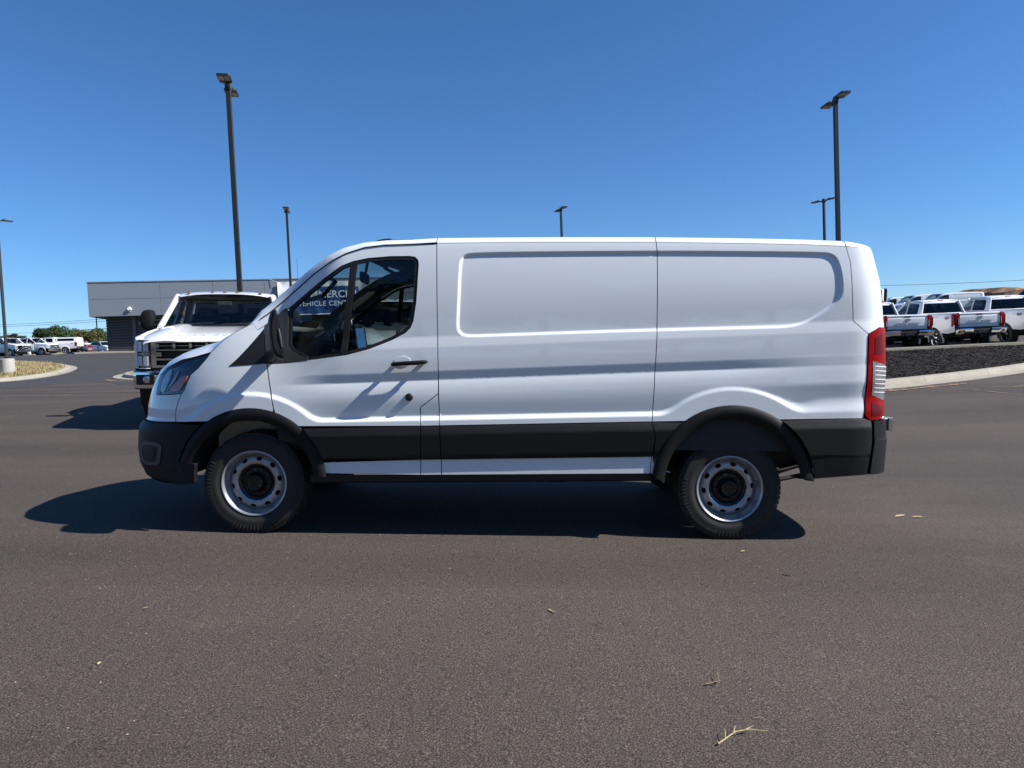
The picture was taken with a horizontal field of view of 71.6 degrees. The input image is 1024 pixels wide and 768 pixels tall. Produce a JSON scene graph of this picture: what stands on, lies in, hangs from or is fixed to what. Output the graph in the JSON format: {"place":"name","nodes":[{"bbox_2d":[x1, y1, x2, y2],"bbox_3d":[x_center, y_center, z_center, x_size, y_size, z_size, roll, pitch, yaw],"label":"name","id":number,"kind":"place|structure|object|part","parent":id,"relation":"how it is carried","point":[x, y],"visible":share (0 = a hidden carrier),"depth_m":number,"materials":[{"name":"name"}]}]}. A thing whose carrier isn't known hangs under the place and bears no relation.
{"place":"outdoors","nodes":[
{"label":"outdoors","id":0,"kind":"place"},
{"bbox_2d":[0,361,64,377],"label":"grass island","id":1,"kind":"structure","parent":0,"point":[34,365],"depth_m":42.46,"materials":[{"name":"beige plant"}]},
{"bbox_2d":[0,218,15,372],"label":"lamp post","id":2,"kind":"object","parent":1,"relation":"on","point":[7,363],"visible":0.84,"depth_m":37.76,"materials":[{"name":"brown metal"}]},
{"bbox_2d":[0,359,64,377],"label":"grass","id":3,"kind":"structure","parent":1,"relation":"on","point":[33,371],"depth_m":40.08,"materials":[{"name":"beige plant"}]},
{"bbox_2d":[6,319,98,324],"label":"power wire","id":4,"kind":"object","parent":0,"point":[49,322],"visible":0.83,"depth_m":149.98,"materials":[{"name":"grey metal"}]},
{"bbox_2d":[6,321,101,326],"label":"power wire","id":5,"kind":"object","parent":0,"point":[52,324],"visible":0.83,"depth_m":149.98,"materials":[{"name":"grey"}]},
{"bbox_2d":[9,328,104,333],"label":"power wire","id":6,"kind":"object","parent":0,"point":[54,331],"visible":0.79,"depth_m":159.98,"materials":[{"name":"grey"}]},
{"bbox_2d":[0,353,135,389],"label":"access road","id":7,"kind":"structure","parent":0,"point":[120,363],"depth_m":43.99,"materials":[{"name":"grey asphalt"}]},
{"bbox_2d":[0,338,34,355],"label":"pickup truck","id":8,"kind":"object","parent":7,"relation":"on","point":[17,346],"visible":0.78,"depth_m":74.53,"materials":[{"name":"white metal"}]},
{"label":"door","id":9,"kind":"part","parent":8,"relation":"part of","materials":[{"name":"white paint"}]},
{"bbox_2d":[11,338,60,354],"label":"pickup truck","id":10,"kind":"object","parent":7,"relation":"on","point":[42,347],"visible":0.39,"depth_m":82.84,"materials":[{"name":"white metal"}]},
{"bbox_2d":[34,351,134,354],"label":"pavement","id":11,"kind":"structure","parent":0,"point":[93,352],"depth_m":62.26,"materials":[{"name":"concrete"}]},
{"bbox_2d":[0,373,1023,767],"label":"parking lot","id":12,"kind":"structure","parent":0,"point":[634,643],"depth_m":3.46,"materials":[{"name":"grey asphalt"}]},
{"bbox_2d":[133,291,275,416],"bbox_3d":[-5.436,-0.691,13.846,2.652,2.151,6.893,-1,4,-15],"label":"pickup truck","id":13,"kind":"object","parent":12,"relation":"on","point":[218,316],"visible":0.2,"depth_m":12.04,"materials":[{"name":"white paint"}]},
{"bbox_3d":[-6.072,-1.285,12.702,0.161,0.485,0.768,-1,4,-15],"label":"side window","id":14,"kind":"part","parent":13,"relation":"part of","materials":[{"name":"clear glass"}]},
{"bbox_3d":[-6.307,-1.340,13.571,0.161,0.485,0.911,-1,4,-15],"label":"side window","id":15,"kind":"part","parent":13,"relation":"part of","materials":[{"name":"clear glass"}]},
{"bbox_3d":[-5.609,-1.404,14.422,1.664,0.458,0.208,-1,4,-15],"label":"rear window","id":16,"kind":"part","parent":13,"relation":"part of","materials":[{"name":"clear glass"}]},
{"bbox_2d":[216,73,242,291],"bbox_3d":[-7.050,-3.441,18.242,0.680,8.535,1.476,-3,3,-12],"label":"lamp post","id":17,"kind":"object","parent":12,"relation":"on","point":[225,79],"visible":0.6,"depth_m":18.12,"materials":[{"name":"metal"}]},
{"bbox_2d":[8,425,1022,750],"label":"grit","id":18,"kind":"object","parent":12,"relation":"on","point":[550,595],"visible":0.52,"depth_m":3.80,"materials":[{"name":"stone"}]},
{"bbox_2d":[138,237,893,538],"bbox_3d":[-0.073,-0.039,5.846,5.598,2.126,2.538,1,3,1],"label":"cargo van","id":19,"kind":"object","parent":12,"relation":"on","point":[712,384],"visible":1,"depth_m":4.85,"materials":[{"name":"white paint"}]},
{"bbox_3d":[-1.113,-0.335,4.886,1.220,1.252,0.214,1,3,1],"label":"front door","id":20,"kind":"part","parent":19,"relation":"part of","materials":[{"name":"white paint"}]},
{"bbox_3d":[2.633,-0.247,5.365,0.109,1.379,0.818,-2,3,4],"label":"rear door","id":21,"kind":"part","parent":19,"relation":"part of","materials":[{"name":"white paint"}]},
{"bbox_2d":[705,671,719,684],"bbox_3d":[0.798,1.153,2.767,0.047,0.017,0.104,0,3,43],"label":"dry twig","id":22,"kind":"object","parent":12,"relation":"on","point":[708,683],"visible":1,"depth_m":2.75,"materials":[{"name":"brown wood"}]},
{"bbox_2d":[718,725,764,744],"bbox_3d":[0.758,1.168,2.389,0.207,0.026,0.060,-3,3,-23],"label":"dry twig","id":23,"kind":"object","parent":12,"relation":"on","point":[725,738],"visible":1,"depth_m":2.38,"materials":[{"name":"beige wood"}]},
{"bbox_2d":[885,383,966,390],"bbox_3d":[8.562,0.105,15.900,4.370,0.048,0.735,-3,3,-13],"label":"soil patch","id":24,"kind":"object","parent":12,"relation":"on","point":[921,387],"visible":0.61,"depth_m":16.00,"materials":[{"name":"grey concrete"}]},
{"bbox_2d":[885,363,1023,388],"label":"kerb","id":25,"kind":"structure","parent":12,"relation":"on","point":[911,381],"depth_m":17.68,"materials":[{"name":"concrete"}]},
{"bbox_2d":[0,0,1023,337],"label":"sky","id":26,"kind":"structure","parent":0,"point":[367,120],"materials":[{"name":"blue"}]},
{"bbox_2d":[15,335,1023,382],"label":"parking lot","id":27,"kind":"structure","parent":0,"point":[994,339],"depth_m":32.53,"materials":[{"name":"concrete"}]},
{"bbox_2d":[0,361,76,381],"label":"kerb","id":28,"kind":"structure","parent":27,"relation":"on","point":[67,369],"depth_m":34.59,"materials":[{"name":"concrete"}]},
{"bbox_2d":[34,337,85,354],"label":"pickup truck","id":29,"kind":"object","parent":27,"relation":"on","point":[70,344],"visible":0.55,"depth_m":85.06,"materials":[{"name":"white metal"}]},
{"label":"cap window","id":30,"kind":"part","parent":29,"relation":"part of","materials":[{"name":"black glass"}]},
{"bbox_2d":[60,340,90,351],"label":"pickup truck","id":31,"kind":"object","parent":27,"relation":"on","point":[84,349],"visible":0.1,"depth_m":94.49,"materials":[{"name":"white metal"}]},
{"bbox_2d":[87,346,92,351],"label":"lot sign","id":32,"kind":"object","parent":27,"relation":"on","point":[90,348],"visible":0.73,"depth_m":77.79,"materials":[{"name":"red"}]},
{"bbox_2d":[86,341,107,350],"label":"car","id":33,"kind":"object","parent":27,"relation":"on","point":[103,346],"visible":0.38,"depth_m":90.97,"materials":[{"name":"white paint"}]},
{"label":"windows","id":34,"kind":"part","parent":33,"relation":"part of","materials":[{"name":"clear glass"}]},
{"bbox_2d":[113,371,132,379],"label":"kerb","id":35,"kind":"structure","parent":27,"relation":"on","point":[127,375],"depth_m":30.23,"materials":[{"name":"concrete"}]},
{"bbox_2d":[554,206,567,236],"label":"lamp post","id":36,"kind":"object","parent":27,"relation":"on","point":[561,222],"visible":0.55,"depth_m":40.59,"materials":[{"name":"grey metal"}]},
{"bbox_2d":[811,197,834,239],"bbox_3d":[17.610,-6.119,39.901,0.680,8.535,1.476,-4,3,-32],"label":"lamp post","id":37,"kind":"object","parent":27,"relation":"on","point":[823,201],"visible":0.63,"depth_m":39.73,"materials":[{"name":"brown metal"}]},
{"bbox_2d":[887,297,902,303],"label":"cargo van","id":38,"kind":"object","parent":27,"relation":"on","point":[894,300],"visible":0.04,"depth_m":71.18,"materials":[{"name":"white metal"}]},
{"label":"front door","id":39,"kind":"part","parent":38,"relation":"part of","materials":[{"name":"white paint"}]},
{"bbox_2d":[882,302,934,346],"bbox_3d":[15.560,-2.548,31.040,2.550,2.068,6.628,-2,5,0],"label":"pickup truck","id":40,"kind":"object","parent":27,"relation":"on","point":[909,330],"visible":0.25,"depth_m":27.95,"materials":[{"name":"white metal"}]},
{"bbox_3d":[15.543,-3.142,30.369,1.600,0.440,0.200,-2,5,0],"label":"rear window","id":41,"kind":"part","parent":40,"relation":"part of","materials":[{"name":"black glass"}]},
{"bbox_2d":[894,294,930,309],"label":"cargo van","id":42,"kind":"object","parent":27,"relation":"on","point":[909,299],"visible":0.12,"depth_m":67.20,"materials":[{"name":"white metal"}]},
{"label":"front door","id":43,"kind":"part","parent":42,"relation":"part of","materials":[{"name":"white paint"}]},
{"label":"front door","id":44,"kind":"part","parent":42,"relation":"part of","materials":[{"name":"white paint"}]},
{"bbox_2d":[897,299,1006,345],"bbox_3d":[18.405,-2.658,31.042,2.550,2.068,6.628,-2,5,0],"label":"pickup truck","id":45,"kind":"object","parent":27,"relation":"on","point":[953,320],"visible":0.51,"depth_m":28.77,"materials":[{"name":"white metal"}]},
{"bbox_3d":[17.514,-3.337,31.851,0.155,0.466,0.739,-2,5,0],"label":"side window","id":46,"kind":"part","parent":45,"relation":"part of","materials":[{"name":"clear glass"}]},
{"bbox_3d":[17.517,-3.266,30.987,0.155,0.466,0.876,-2,5,0],"label":"side window","id":47,"kind":"part","parent":45,"relation":"part of","materials":[{"name":"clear glass"}]},
{"bbox_3d":[18.380,-3.253,30.371,1.600,0.440,0.200,-2,5,0],"label":"rear window","id":48,"kind":"part","parent":45,"relation":"part of","materials":[{"name":"black glass"}]},
{"bbox_2d":[923,292,984,310],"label":"cargo van","id":49,"kind":"object","parent":27,"relation":"on","point":[962,297],"visible":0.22,"depth_m":62.73,"materials":[{"name":"white metal"}]},
{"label":"front door","id":50,"kind":"part","parent":49,"relation":"part of","materials":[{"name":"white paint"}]},
{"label":"front door","id":51,"kind":"part","parent":49,"relation":"part of","materials":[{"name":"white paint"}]},
{"bbox_2d":[886,344,1023,378],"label":"mulch bed","id":52,"kind":"object","parent":27,"relation":"on","point":[1002,361],"visible":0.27,"depth_m":22.43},
{"bbox_2d":[820,90,850,240],"bbox_3d":[10.214,-4.668,22.234,0.680,8.535,1.476,-2,3,0],"label":"lamp post","id":53,"kind":"object","parent":52,"relation":"on","point":[835,100],"visible":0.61,"depth_m":22.10,"materials":[{"name":"brown metal"}]},
{"bbox_2d":[886,342,1023,350],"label":"kerb","id":54,"kind":"structure","parent":27,"relation":"on","point":[951,346],"depth_m":27.02,"materials":[{"name":"concrete"}]},
{"bbox_2d":[947,295,1023,342],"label":"pickup truck","id":55,"kind":"object","parent":27,"relation":"on","point":[1011,307],"visible":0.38,"depth_m":30.32,"materials":[{"name":"white paint"}]},
{"bbox_3d":[20.399,-3.519,31.839,0.155,0.466,0.739,-3,5,0],"label":"side window","id":56,"kind":"part","parent":55,"relation":"part of","materials":[{"name":"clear glass"}]},
{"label":"side window","id":57,"kind":"part","parent":55,"relation":"part of","materials":[{"name":"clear glass"}]},
{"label":"rear window","id":58,"kind":"part","parent":55,"relation":"part of","materials":[{"name":"black glass"}]},
{"bbox_2d":[880,280,1019,285],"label":"power wire","id":59,"kind":"object","parent":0,"point":[951,283],"visible":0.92,"depth_m":124.55,"materials":[{"name":"grey metal"}]},
{"bbox_2d":[960,287,1023,295],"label":"dirt mound","id":60,"kind":"object","parent":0,"point":[1002,291],"visible":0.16,"depth_m":97.12,"materials":[{"name":"brown soil"}]},
{"bbox_3d":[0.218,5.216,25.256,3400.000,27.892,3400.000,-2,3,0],"label":"ground","id":61,"kind":"structure","parent":0,"visible":0},
{"bbox_2d":[0,334,18,337],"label":"tree","id":62,"kind":"object","parent":61,"relation":"on","point":[12,335],"visible":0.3,"depth_m":172.68,"materials":[{"name":"green plant"}]},
{"bbox_2d":[30,327,52,337],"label":"tree","id":63,"kind":"object","parent":61,"relation":"on","point":[43,332],"visible":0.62,"depth_m":166.09,"materials":[{"name":"green plant"}]},
{"bbox_2d":[37,325,79,336],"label":"tree","id":64,"kind":"object","parent":61,"relation":"on","point":[63,331],"visible":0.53,"depth_m":170.90,"materials":[{"name":"green plant"}]},
{"bbox_2d":[71,329,105,341],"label":"tree","id":65,"kind":"object","parent":61,"relation":"on","point":[88,336],"visible":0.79,"depth_m":162.94,"materials":[{"name":"green plant"}]},
{"bbox_2d":[91,327,106,340],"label":"tree","id":66,"kind":"object","parent":61,"relation":"on","point":[102,331],"visible":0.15,"depth_m":178.08,"materials":[{"name":"green plant"}]},
{"bbox_2d":[86,278,298,351],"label":"dealership building","id":67,"kind":"structure","parent":61,"relation":"on","point":[119,307],"depth_m":63.05,"materials":[{"name":"grey"}]},
{"bbox_2d":[269,279,294,309],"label":"banner","id":68,"kind":"object","parent":67,"relation":"attached to","point":[283,287],"visible":0.01,"depth_m":64.95,"materials":[{"name":"white"}]},
{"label":"grass island","id":69,"kind":"structure","parent":0,"visible":0},
{"bbox_2d":[283,207,291,286],"bbox_3d":[-11.771,-5.064,37.791,0.680,8.535,1.476,-3,3,-14],"label":"lamp post","id":70,"kind":"object","parent":69,"relation":"on","point":[286,210],"visible":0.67,"depth_m":37.64,"materials":[{"name":"brown metal"}]}
]}

